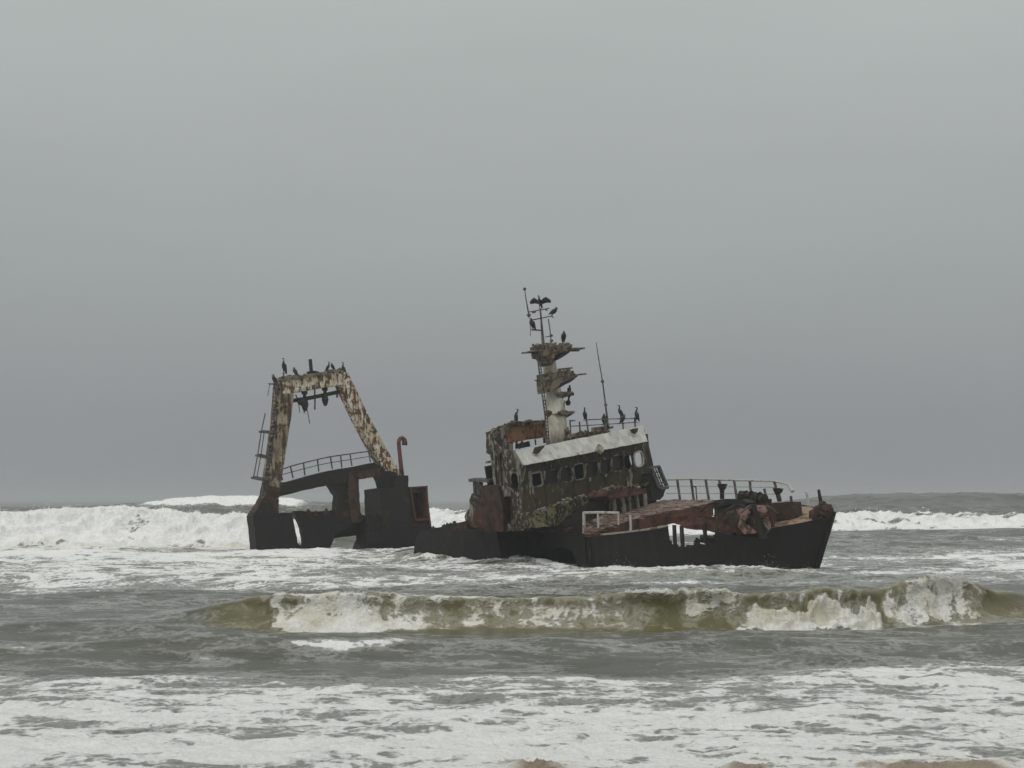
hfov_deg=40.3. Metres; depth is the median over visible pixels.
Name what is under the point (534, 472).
window frame
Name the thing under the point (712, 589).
spray
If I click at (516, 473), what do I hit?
window frame
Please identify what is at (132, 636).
sea
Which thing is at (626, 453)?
window frame
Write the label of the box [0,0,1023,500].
sky
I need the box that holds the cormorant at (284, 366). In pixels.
[282,358,286,373]
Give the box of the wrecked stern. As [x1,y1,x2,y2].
[246,359,431,549]
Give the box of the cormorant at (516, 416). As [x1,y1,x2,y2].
[514,409,518,422]
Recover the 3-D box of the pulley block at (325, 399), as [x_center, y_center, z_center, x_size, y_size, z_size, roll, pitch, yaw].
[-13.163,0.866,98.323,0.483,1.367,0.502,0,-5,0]
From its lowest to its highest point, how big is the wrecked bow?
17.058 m
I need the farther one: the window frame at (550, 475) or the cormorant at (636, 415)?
the cormorant at (636, 415)
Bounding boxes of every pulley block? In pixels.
[297,391,308,410]
[322,387,328,405]
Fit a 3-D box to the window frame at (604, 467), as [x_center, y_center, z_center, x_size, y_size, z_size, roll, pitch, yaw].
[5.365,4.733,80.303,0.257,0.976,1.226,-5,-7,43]
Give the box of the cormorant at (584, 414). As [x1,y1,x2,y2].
[583,407,586,419]
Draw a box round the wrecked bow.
[414,287,836,568]
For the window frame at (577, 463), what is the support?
in the wrecked bow
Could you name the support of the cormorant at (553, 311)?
on the wrecked bow
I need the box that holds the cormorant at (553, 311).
[549,307,557,317]
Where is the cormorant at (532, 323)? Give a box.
[529,318,535,329]
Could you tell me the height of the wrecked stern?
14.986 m
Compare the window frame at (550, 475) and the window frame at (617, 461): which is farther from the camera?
the window frame at (617, 461)
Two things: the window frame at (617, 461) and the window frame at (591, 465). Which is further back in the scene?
the window frame at (617, 461)
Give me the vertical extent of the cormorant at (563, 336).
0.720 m
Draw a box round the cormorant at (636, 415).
[634,407,639,421]
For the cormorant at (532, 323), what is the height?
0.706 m
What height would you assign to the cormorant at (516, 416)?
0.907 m
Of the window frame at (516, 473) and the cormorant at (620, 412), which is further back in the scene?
the cormorant at (620, 412)
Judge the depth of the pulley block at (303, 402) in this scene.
97.05 m
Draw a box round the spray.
[0,491,1022,600]
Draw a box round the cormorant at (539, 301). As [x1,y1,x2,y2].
[530,295,550,307]
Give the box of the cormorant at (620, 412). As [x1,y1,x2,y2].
[617,405,622,417]
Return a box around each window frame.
[510,472,519,490]
[530,471,542,487]
[545,469,558,484]
[559,466,571,482]
[573,463,584,479]
[587,461,597,477]
[599,458,611,474]
[611,454,623,471]
[623,453,633,469]
[633,451,643,467]
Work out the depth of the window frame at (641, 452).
82.36 m
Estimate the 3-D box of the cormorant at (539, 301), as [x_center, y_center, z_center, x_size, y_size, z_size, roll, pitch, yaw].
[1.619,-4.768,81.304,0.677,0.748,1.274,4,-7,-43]
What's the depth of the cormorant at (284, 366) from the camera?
96.50 m
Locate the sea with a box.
[0,492,1023,767]
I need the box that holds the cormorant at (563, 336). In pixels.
[561,331,565,343]
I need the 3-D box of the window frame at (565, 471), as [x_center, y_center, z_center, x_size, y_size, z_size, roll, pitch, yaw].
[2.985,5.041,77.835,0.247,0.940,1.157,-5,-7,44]
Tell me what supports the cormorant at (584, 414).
on the wrecked bow

